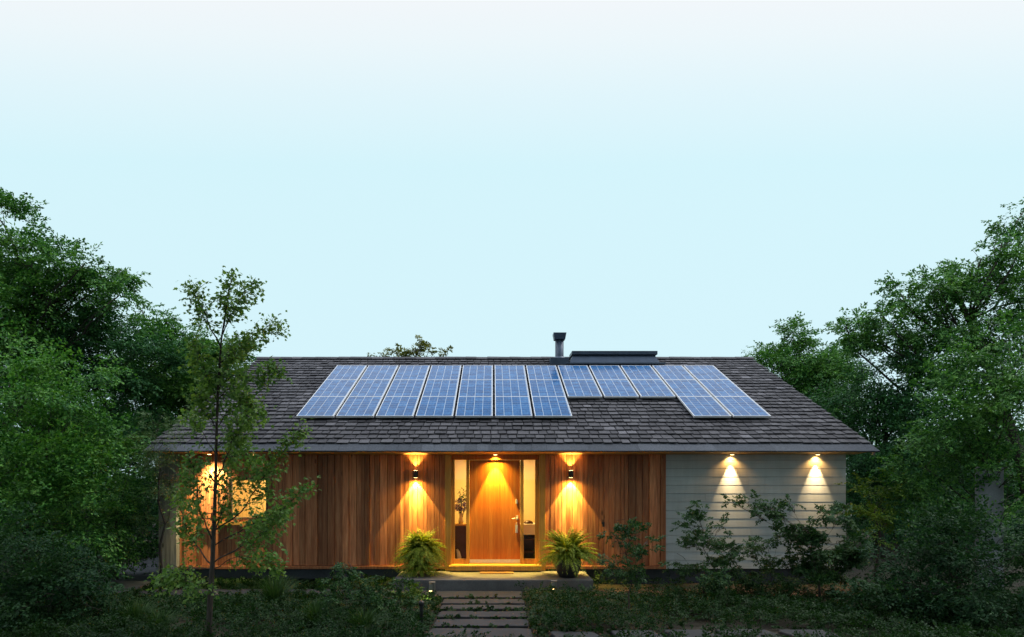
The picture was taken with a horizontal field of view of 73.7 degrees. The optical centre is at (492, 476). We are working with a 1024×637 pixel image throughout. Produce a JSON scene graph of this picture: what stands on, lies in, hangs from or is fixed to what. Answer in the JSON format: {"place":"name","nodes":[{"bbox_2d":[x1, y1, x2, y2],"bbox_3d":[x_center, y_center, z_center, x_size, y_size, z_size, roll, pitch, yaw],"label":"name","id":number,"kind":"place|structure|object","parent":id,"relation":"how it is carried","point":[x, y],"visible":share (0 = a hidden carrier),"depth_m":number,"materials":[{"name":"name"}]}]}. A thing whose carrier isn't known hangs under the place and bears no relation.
{"place":"outdoors","nodes":[
{"label":"outdoors","id":0,"kind":"place"},
{"bbox_2d":[38,555,168,596],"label":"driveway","id":1,"kind":"structure","parent":0,"point":[138,580],"depth_m":13.85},
{"bbox_2d":[139,589,430,598],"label":"path","id":2,"kind":"structure","parent":0,"point":[179,591],"depth_m":12.07,"materials":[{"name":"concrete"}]},
{"bbox_2d":[0,478,1023,636],"bbox_3d":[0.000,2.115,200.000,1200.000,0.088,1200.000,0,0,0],"label":"ground","id":3,"kind":"structure","parent":0,"point":[697,624],"depth_m":10.37,"materials":[{"name":"green plant"}]},
{"bbox_2d":[0,501,133,636],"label":"dark shrub","id":4,"kind":"object","parent":3,"relation":"on","point":[31,577],"visible":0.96,"depth_m":9.31,"materials":[{"name":"green plant"}]},
{"bbox_2d":[0,312,151,588],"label":"leafy bush","id":5,"kind":"object","parent":3,"relation":"on","point":[37,478],"visible":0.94,"depth_m":11.90,"materials":[{"name":"green plant"}]},
{"bbox_2d":[0,187,152,485],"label":"broadleaf tree","id":6,"kind":"object","parent":3,"relation":"on","point":[21,278],"visible":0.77,"depth_m":16.23,"materials":[{"name":"green plant"}]},
{"bbox_2d":[13,420,158,579],"bbox_3d":[-7.558,0.455,13.482,3.305,3.264,2.354,0,0,-41],"label":"leafy bush","id":7,"kind":"object","parent":3,"relation":"on","point":[122,520],"visible":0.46,"depth_m":13.61,"materials":[{"name":"green plant"}]},
{"bbox_2d":[0,297,205,556],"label":"broadleaf tree","id":8,"kind":"object","parent":3,"relation":"on","point":[117,341],"visible":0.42,"depth_m":16.96,"materials":[{"name":"green plant"}]},
{"bbox_2d":[107,595,162,625],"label":"grass clump","id":9,"kind":"object","parent":3,"relation":"on","point":[136,610],"visible":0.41,"depth_m":9.37,"materials":[{"name":"green plant"}]},
{"bbox_2d":[115,410,198,588],"bbox_3d":[-6.097,0.420,12.548,1.591,3.307,1.180,0,0,35],"label":"slender tree","id":10,"kind":"object","parent":3,"relation":"on","point":[148,464],"visible":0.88,"depth_m":12.45,"materials":[{"name":"green plant"}]},
{"bbox_2d":[144,607,183,628],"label":"grass clump","id":11,"kind":"object","parent":3,"relation":"on","point":[166,617],"visible":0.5,"depth_m":9.02,"materials":[{"name":"green plant"}]},
{"bbox_2d":[81,286,262,547],"bbox_3d":[-9.720,-1.653,19.877,5.086,7.453,4.874,0,0,34],"label":"broadleaf tree","id":12,"kind":"object","parent":3,"relation":"on","point":[174,392],"visible":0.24,"depth_m":19.17,"materials":[{"name":"green plant"}]},
{"bbox_2d":[144,266,321,636],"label":"young maple","id":13,"kind":"object","parent":3,"relation":"on","point":[250,408],"visible":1,"depth_m":8.46,"materials":[{"name":"green plant"}]},
{"bbox_2d":[251,572,306,609],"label":"grass clump","id":14,"kind":"object","parent":3,"relation":"on","point":[275,591],"visible":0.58,"depth_m":10.53,"materials":[{"name":"green plant"}]},
{"bbox_2d":[276,598,346,627],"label":"grass clump","id":15,"kind":"object","parent":3,"relation":"on","point":[315,609],"visible":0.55,"depth_m":9.35,"materials":[{"name":"green plant"}]},
{"bbox_2d":[333,604,393,635],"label":"grass clump","id":16,"kind":"object","parent":3,"relation":"on","point":[369,618],"visible":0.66,"depth_m":8.92,"materials":[{"name":"green plant"}]},
{"bbox_2d":[314,561,418,614],"bbox_3d":[-1.900,1.662,10.017,1.585,0.822,1.169,0,0,0],"label":"garden shrub","id":17,"kind":"object","parent":3,"relation":"on","point":[376,598],"visible":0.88,"depth_m":9.99,"materials":[{"name":"green plant"}]},
{"bbox_2d":[390,582,423,600],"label":"garden shrub","id":18,"kind":"object","parent":3,"relation":"on","point":[414,588],"visible":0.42,"depth_m":11.03,"materials":[{"name":"green plant"}]},
{"bbox_2d":[367,335,452,356],"bbox_3d":[-3.198,-1.812,27.106,3.225,7.775,2.253,0,0,41],"label":"backyard tree","id":19,"kind":"object","parent":3,"relation":"on","point":[405,352],"visible":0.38,"depth_m":27.03,"materials":[{"name":"green plant"}]},
{"bbox_2d":[418,600,423,626],"bbox_3d":[-0.968,1.899,9.229,0.080,0.441,0.078,0,0,0],"label":"path light","id":20,"kind":"object","parent":3,"relation":"on","point":[421,603],"visible":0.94,"depth_m":9.21,"materials":[{"name":"black metal"}]},
{"bbox_2d":[429,582,434,601],"bbox_3d":[-1.004,1.929,11.244,0.104,0.382,0.072,0,0,0],"label":"path light","id":21,"kind":"object","parent":3,"relation":"on","point":[432,586],"visible":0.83,"depth_m":11.23,"materials":[{"name":"black metal"}]},
{"bbox_2d":[435,591,521,601],"bbox_3d":[-0.272,2.104,11.902,1.579,0.112,0.670,0,0,0],"label":"stepping stone","id":22,"kind":"object","parent":3,"relation":"on","point":[478,594],"visible":0.41,"depth_m":11.84,"materials":[{"name":"stone"}]},
{"bbox_2d":[427,628,532,636],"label":"stepping stone","id":23,"kind":"object","parent":3,"relation":"on","point":[503,632],"visible":0.71,"depth_m":9.01,"materials":[{"name":"stone"}]},
{"bbox_2d":[432,619,528,627],"bbox_3d":[-0.169,2.104,9.588,1.330,0.112,0.484,0,0,0],"label":"stepping stone","id":24,"kind":"object","parent":3,"relation":"on","point":[501,623],"visible":0.63,"depth_m":9.57,"materials":[{"name":"stone"}]},
{"bbox_2d":[437,611,527,618],"bbox_3d":[-0.155,2.104,10.184,1.338,0.112,0.437,0,0,0],"label":"stepping stone","id":25,"kind":"object","parent":3,"relation":"on","point":[487,614],"visible":0.45,"depth_m":10.12,"materials":[{"name":"stone"}]},
{"bbox_2d":[441,599,524,605],"bbox_3d":[-0.158,2.104,11.226,1.363,0.112,0.409,0,0,0],"label":"stepping stone","id":26,"kind":"object","parent":3,"relation":"on","point":[482,601],"visible":0.55,"depth_m":11.17,"materials":[{"name":"concrete"}]},
{"bbox_2d":[439,605,526,612],"bbox_3d":[-0.152,2.104,10.741,1.376,0.112,0.356,0,0,0],"label":"stepping stone","id":27,"kind":"object","parent":3,"relation":"on","point":[484,607],"visible":0.43,"depth_m":10.74,"materials":[{"name":"stone"}]},
{"bbox_2d":[393,571,592,592],"bbox_3d":[0.000,2.005,12.870,3.600,0.290,1.200,0,0,0],"label":"porch","id":28,"kind":"object","parent":3,"relation":"on","point":[463,581],"visible":0.64,"depth_m":12.27,"materials":[{"name":"concrete"}]},
{"bbox_2d":[384,526,452,577],"bbox_3d":[-1.400,1.405,12.868,1.298,0.900,1.321,0,0,0],"label":"fern bush","id":29,"kind":"object","parent":28,"relation":"on","point":[420,551],"visible":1,"depth_m":12.67,"materials":[{"name":"green plant"}]},
{"bbox_2d":[480,572,513,573],"bbox_3d":[0.070,1.851,13.120,0.644,0.015,0.200,0,0,0],"label":"doormat","id":30,"kind":"object","parent":28,"relation":"on","point":[496,573],"visible":1,"depth_m":13.02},
{"bbox_2d":[529,524,604,580],"bbox_3d":[1.412,1.370,12.617,1.487,0.979,1.557,0,0,0],"label":"potted fern","id":31,"kind":"object","parent":28,"relation":"on","point":[568,555],"visible":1,"depth_m":12.44,"materials":[{"name":"green plant"}]},
{"bbox_2d":[0,560,1023,636],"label":"ground cover","id":32,"kind":"object","parent":3,"relation":"on","point":[695,601],"visible":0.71,"depth_m":9.56,"materials":[{"name":"green plant"}]},
{"bbox_2d":[144,332,879,584],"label":"house","id":33,"kind":"structure","parent":3,"relation":"on","point":[657,463],"depth_m":13.44,"materials":[{"name":"brown wood"}]},
{"bbox_2d":[216,478,267,524],"bbox_3d":[-4.918,0.491,13.460,0.999,0.923,0.220,0,0,0],"label":"window","id":34,"kind":"structure","parent":33,"relation":"in","point":[243,518],"depth_m":13.44,"materials":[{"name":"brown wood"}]},
{"bbox_2d":[296,396,345,417],"bbox_3d":[-3.694,-1.483,14.793,0.772,0.100,1.354,0,24,0],"label":"solar panel","id":35,"kind":"object","parent":33,"relation":"attached to","point":[321,406],"visible":0.97,"depth_m":14.67,"materials":[{"name":"blue glass"}]},
{"bbox_2d":[313,380,356,397],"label":"solar panel","id":36,"kind":"object","parent":33,"relation":"attached to","point":[335,388],"visible":0.93,"depth_m":15.97,"materials":[{"name":"blue glass"}]},
{"bbox_2d":[326,365,366,380],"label":"solar panel","id":37,"kind":"object","parent":33,"relation":"attached to","point":[346,372],"visible":0.96,"depth_m":17.25,"materials":[{"name":"blue glass"}]},
{"bbox_2d":[336,396,382,417],"bbox_3d":[-2.869,-1.483,14.793,0.772,0.100,1.354,0,24,0],"label":"solar panel","id":38,"kind":"object","parent":33,"relation":"attached to","point":[359,406],"visible":1,"depth_m":14.67,"materials":[{"name":"blue glass"}]},
{"bbox_2d":[349,380,390,396],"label":"solar panel","id":39,"kind":"object","parent":33,"relation":"attached to","point":[370,387],"visible":0.95,"depth_m":15.97,"materials":[{"name":"blue glass"}]},
{"bbox_2d":[360,365,397,380],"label":"solar panel","id":40,"kind":"object","parent":33,"relation":"attached to","point":[379,372],"visible":0.97,"depth_m":17.25,"materials":[{"name":"blue glass"}]},
{"bbox_2d":[376,396,419,417],"bbox_3d":[-2.044,-1.483,14.793,0.772,0.100,1.354,0,24,0],"label":"solar panel","id":41,"kind":"object","parent":33,"relation":"attached to","point":[398,406],"visible":1,"depth_m":14.67,"materials":[{"name":"blue glass"}]},
{"bbox_2d":[386,380,424,395],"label":"solar panel","id":42,"kind":"object","parent":33,"relation":"attached to","point":[406,388],"visible":0.95,"depth_m":15.97,"materials":[{"name":"blue glass"}]},
{"bbox_2d":[393,365,429,379],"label":"solar panel","id":43,"kind":"object","parent":33,"relation":"attached to","point":[412,372],"visible":0.97,"depth_m":17.25,"materials":[{"name":"blue glass"}]},
{"bbox_2d":[413,470,417,477],"bbox_3d":[-1.513,-0.044,13.357,0.100,0.144,0.145,0,0,0],"label":"wall lamp","id":44,"kind":"object","parent":33,"relation":"attached to","point":[415,473],"visible":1,"depth_m":13.29,"materials":[{"name":"black metal"}]},
{"bbox_2d":[416,396,455,417],"bbox_3d":[-1.219,-1.483,14.793,0.772,0.100,1.354,0,24,0],"label":"solar panel","id":45,"kind":"object","parent":33,"relation":"attached to","point":[436,407],"visible":1,"depth_m":14.67,"materials":[{"name":"blue glass"}]},
{"bbox_2d":[422,380,458,395],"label":"solar panel","id":46,"kind":"object","parent":33,"relation":"attached to","point":[441,388],"visible":0.93,"depth_m":15.97,"materials":[{"name":"blue glass"}]},
{"bbox_2d":[427,365,460,379],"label":"solar panel","id":47,"kind":"object","parent":33,"relation":"attached to","point":[444,372],"visible":0.95,"depth_m":17.25,"materials":[{"name":"blue glass"}]},
{"bbox_2d":[456,549,460,557],"bbox_3d":[-0.691,1.591,13.731,0.109,0.263,0.088,0,0,0],"label":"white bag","id":48,"kind":"object","parent":33,"relation":"on","point":[458,553],"visible":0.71,"depth_m":13.71,"materials":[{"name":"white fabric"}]},
{"bbox_2d":[455,523,465,557],"bbox_3d":[-0.677,1.350,14.075,0.420,0.757,0.450,0,0,0],"label":"console table","id":49,"kind":"object","parent":33,"relation":"on","point":[460,537],"visible":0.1,"depth_m":13.88,"materials":[{"name":"brown wood"}]},
{"bbox_2d":[455,488,465,523],"bbox_3d":[-0.654,0.576,14.010,0.370,0.788,0.278,0,0,0],"label":"flower vase","id":50,"kind":"object","parent":49,"relation":"on","point":[460,509],"visible":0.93,"depth_m":13.97,"materials":[{"name":"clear glass"}]},
{"bbox_2d":[455,396,492,417],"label":"solar panel","id":51,"kind":"object","parent":33,"relation":"attached to","point":[474,406],"visible":1,"depth_m":14.67,"materials":[{"name":"blue glass"}]},
{"bbox_2d":[459,380,492,395],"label":"solar panel","id":52,"kind":"object","parent":33,"relation":"attached to","point":[476,387],"visible":0.91,"depth_m":15.97,"materials":[{"name":"blue glass"}]},
{"bbox_2d":[461,365,492,379],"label":"solar panel","id":53,"kind":"object","parent":33,"relation":"attached to","point":[477,372],"visible":0.95,"depth_m":17.25,"materials":[{"name":"blue glass"}]},
{"bbox_2d":[470,460,519,562],"bbox_3d":[0.035,0.697,13.510,0.996,2.038,0.130,0,0,0],"label":"door","id":54,"kind":"structure","parent":33,"relation":"in","point":[494,484],"depth_m":13.52,"materials":[{"name":"brown wood"}]},
{"bbox_2d":[495,365,526,379],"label":"solar panel","id":55,"kind":"object","parent":33,"relation":"attached to","point":[509,372],"visible":0.95,"depth_m":17.25,"materials":[{"name":"blue glass"}]},
{"bbox_2d":[495,380,528,395],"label":"solar panel","id":56,"kind":"object","parent":33,"relation":"attached to","point":[511,387],"visible":0.91,"depth_m":15.97,"materials":[{"name":"blue glass"}]},
{"bbox_2d":[495,396,531,417],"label":"solar panel","id":57,"kind":"object","parent":33,"relation":"attached to","point":[512,406],"visible":1,"depth_m":14.67,"materials":[{"name":"blue glass"}]},
{"bbox_2d":[524,523,534,557],"bbox_3d":[0.747,1.350,14.085,0.411,0.757,0.430,0,0,0],"label":"shelf unit","id":58,"kind":"object","parent":33,"relation":"on","point":[529,540],"visible":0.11,"depth_m":14.28,"materials":[{"name":"white paint"}]},
{"bbox_2d":[526,365,559,379],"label":"solar panel","id":59,"kind":"object","parent":33,"relation":"attached to","point":[542,372],"visible":0.96,"depth_m":17.25,"materials":[{"name":"blue glass"}]},
{"bbox_2d":[529,380,565,397],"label":"solar panel","id":60,"kind":"object","parent":33,"relation":"attached to","point":[546,387],"visible":0.95,"depth_m":15.97,"materials":[{"name":"blue glass"}]},
{"bbox_2d":[532,396,571,417],"bbox_3d":[1.256,-1.483,14.793,0.772,0.100,1.354,0,24,0],"label":"solar panel","id":61,"kind":"object","parent":33,"relation":"attached to","point":[550,406],"visible":1,"depth_m":14.67,"materials":[{"name":"blue glass"}]},
{"bbox_2d":[568,470,573,477],"bbox_3d":[1.522,-0.044,13.357,0.100,0.144,0.145,0,0,0],"label":"wall lamp","id":62,"kind":"object","parent":33,"relation":"attached to","point":[570,473],"visible":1,"depth_m":13.30,"materials":[{"name":"black metal"}]},
{"bbox_2d":[558,365,593,380],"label":"solar panel","id":63,"kind":"object","parent":33,"relation":"attached to","point":[575,372],"visible":0.96,"depth_m":17.25,"materials":[{"name":"blue glass"}]},
{"bbox_2d":[563,380,601,397],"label":"solar panel","id":64,"kind":"object","parent":33,"relation":"attached to","point":[581,388],"visible":1,"depth_m":15.89,"materials":[{"name":"blue glass"}]},
{"bbox_2d":[589,365,627,379],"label":"solar panel","id":65,"kind":"object","parent":33,"relation":"attached to","point":[607,372],"visible":0.97,"depth_m":17.25,"materials":[{"name":"blue glass"}]},
{"bbox_2d":[596,380,638,397],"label":"solar panel","id":66,"kind":"object","parent":33,"relation":"attached to","point":[617,389],"visible":1,"depth_m":15.89,"materials":[{"name":"blue glass"}]},
{"bbox_2d":[621,365,661,379],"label":"solar panel","id":67,"kind":"object","parent":33,"relation":"attached to","point":[639,372],"visible":0.96,"depth_m":17.25,"materials":[{"name":"blue glass"}]},
{"bbox_2d":[630,380,675,397],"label":"solar panel","id":68,"kind":"object","parent":33,"relation":"attached to","point":[652,388],"visible":0.99,"depth_m":15.89,"materials":[{"name":"blue glass"}]},
{"bbox_2d":[652,365,695,380],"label":"solar panel","id":69,"kind":"object","parent":33,"relation":"attached to","point":[672,372],"visible":0.91,"depth_m":17.25,"materials":[{"name":"blue glass"}]},
{"bbox_2d":[664,380,710,397],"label":"solar panel","id":70,"kind":"object","parent":33,"relation":"attached to","point":[686,387],"visible":0.88,"depth_m":15.97,"materials":[{"name":"blue glass"}]},
{"bbox_2d":[678,396,730,417],"bbox_3d":[4.556,-1.483,14.793,0.772,0.100,1.354,0,24,0],"label":"solar panel","id":71,"kind":"object","parent":33,"relation":"attached to","point":[703,407],"visible":1,"depth_m":14.67,"materials":[{"name":"blue glass"}]},
{"bbox_2d":[684,365,728,380],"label":"solar panel","id":72,"kind":"object","parent":33,"relation":"attached to","point":[704,372],"visible":0.89,"depth_m":17.25,"materials":[{"name":"blue glass"}]},
{"bbox_2d":[698,380,747,396],"bbox_3d":[5.381,-2.035,16.036,0.772,0.100,1.354,0,24,0],"label":"solar panel","id":73,"kind":"object","parent":33,"relation":"attached to","point":[713,388],"visible":0.88,"depth_m":15.97,"materials":[{"name":"blue glass"}]},
{"bbox_2d":[714,396,770,417],"bbox_3d":[5.381,-1.483,14.793,0.772,0.100,1.354,0,24,0],"label":"solar panel","id":74,"kind":"object","parent":33,"relation":"attached to","point":[741,406],"visible":0.93,"depth_m":14.67,"materials":[{"name":"blue glass"}]},
{"bbox_2d":[0,395,1023,554],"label":"woods","id":75,"kind":"object","parent":3,"relation":"on","point":[148,538],"visible":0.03,"depth_m":19.03,"materials":[{"name":"green plant"}]},
{"bbox_2d":[550,631,601,636],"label":"stepping stone","id":76,"kind":"object","parent":3,"relation":"on","point":[561,634],"visible":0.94,"depth_m":8.87,"materials":[{"name":"stone"}]},
{"bbox_2d":[596,517,665,613],"bbox_3d":[2.011,1.331,10.029,1.046,1.484,0.920,0,0,14],"label":"tree","id":77,"kind":"object","parent":3,"relation":"on","point":[632,571],"visible":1,"depth_m":9.94,"materials":[{"name":"green plant"}]},
{"bbox_2d":[608,630,662,636],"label":"stepping stone","id":78,"kind":"object","parent":3,"relation":"on","point":[613,632],"visible":0.53,"depth_m":8.96,"materials":[{"name":"stone"}]},
{"bbox_2d":[664,629,720,636],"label":"stepping stone","id":79,"kind":"object","parent":3,"relation":"on","point":[694,633],"visible":0.6,"depth_m":8.96,"materials":[{"name":"stone"}]},
{"bbox_2d":[524,589,861,598],"bbox_3d":[3.793,2.089,12.077,6.509,0.062,0.779,0,0,0],"label":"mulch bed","id":80,"kind":"object","parent":3,"relation":"on","point":[701,589],"visible":0.06,"depth_m":12.10,"materials":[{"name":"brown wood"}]},
{"bbox_2d":[551,580,556,588],"bbox_3d":[1.061,1.965,11.872,0.104,0.309,0.072,0,0,0],"label":"path light","id":81,"kind":"object","parent":80,"relation":"on","point":[554,583],"visible":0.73,"depth_m":11.85,"materials":[{"name":"silver metal"}]},
{"bbox_2d":[394,588,877,633],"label":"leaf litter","id":82,"kind":"object","parent":80,"relation":"on","point":[614,591],"visible":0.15,"depth_m":12.01,"materials":[{"name":"brown plant"}]},
{"bbox_2d":[658,500,747,598],"bbox_3d":[3.542,1.222,11.155,1.502,1.698,1.402,0,0,0],"label":"loose shrub","id":83,"kind":"object","parent":3,"relation":"on","point":[717,580],"visible":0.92,"depth_m":11.27,"materials":[{"name":"green plant"}]},
{"bbox_2d":[715,629,779,636],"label":"stepping stone","id":84,"kind":"object","parent":3,"relation":"on","point":[766,632],"visible":0.41,"depth_m":8.96,"materials":[{"name":"stone"}]},
{"bbox_2d":[730,520,811,595],"bbox_3d":[4.674,1.398,11.544,1.426,1.346,1.014,0,0,0],"label":"loose shrub","id":85,"kind":"object","parent":3,"relation":"on","point":[795,567],"visible":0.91,"depth_m":11.47,"materials":[{"name":"green plant"}]},
{"bbox_2d":[720,489,880,601],"bbox_3d":[5.050,1.135,11.238,2.683,1.872,1.220,0,0,0],"label":"arching shrub","id":86,"kind":"object","parent":3,"relation":"on","point":[843,556],"visible":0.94,"depth_m":11.18,"materials":[{"name":"green plant"}]},
{"bbox_2d":[778,629,838,636],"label":"stepping stone","id":87,"kind":"object","parent":3,"relation":"on","point":[785,632],"visible":0.59,"depth_m":8.96,"materials":[{"name":"stone"}]},
{"bbox_2d":[741,311,883,422],"bbox_3d":[11.581,-1.976,25.163,5.837,8.108,4.515,0,0,0],"label":"broadleaf tree","id":88,"kind":"object","parent":3,"relation":"on","point":[806,372],"visible":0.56,"depth_m":24.50,"materials":[{"name":"green plant"}]},
{"bbox_2d":[835,466,923,583],"bbox_3d":[7.275,0.932,12.887,1.941,2.285,1.281,0,0,-19],"label":"leafy bush","id":89,"kind":"object","parent":3,"relation":"on","point":[873,512],"visible":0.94,"depth_m":12.96,"materials":[{"name":"green plant"}]},
{"bbox_2d":[802,316,1003,557],"bbox_3d":[10.463,-1.039,17.410,4.483,6.269,3.979,0,0,0],"label":"broadleaf tree","id":90,"kind":"object","parent":3,"relation":"on","point":[896,413],"visible":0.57,"depth_m":17.13,"materials":[{"name":"green plant"}]},
{"bbox_2d":[819,485,1023,628],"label":"dark shrub","id":91,"kind":"object","parent":3,"relation":"on","point":[950,562],"visible":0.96,"depth_m":9.72,"materials":[{"name":"green plant"}]},
{"bbox_2d":[821,197,1023,518],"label":"spreading tree","id":92,"kind":"object","parent":3,"relation":"on","point":[954,289],"visible":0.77,"depth_m":16.87,"materials":[{"name":"green plant"}]},
{"bbox_2d":[866,309,1023,586],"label":"tree","id":93,"kind":"object","parent":3,"relation":"on","point":[997,408],"visible":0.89,"depth_m":12.58,"materials":[{"name":"green plant"}]},
{"bbox_2d":[975,467,1003,586],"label":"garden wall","id":94,"kind":"structure","parent":3,"relation":"on","point":[993,490],"depth_m":12.35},
{"bbox_2d":[0,0,1023,476],"label":"sky","id":95,"kind":"structure","parent":0,"point":[478,178],"materials":[{"name":"blue"}]}
]}

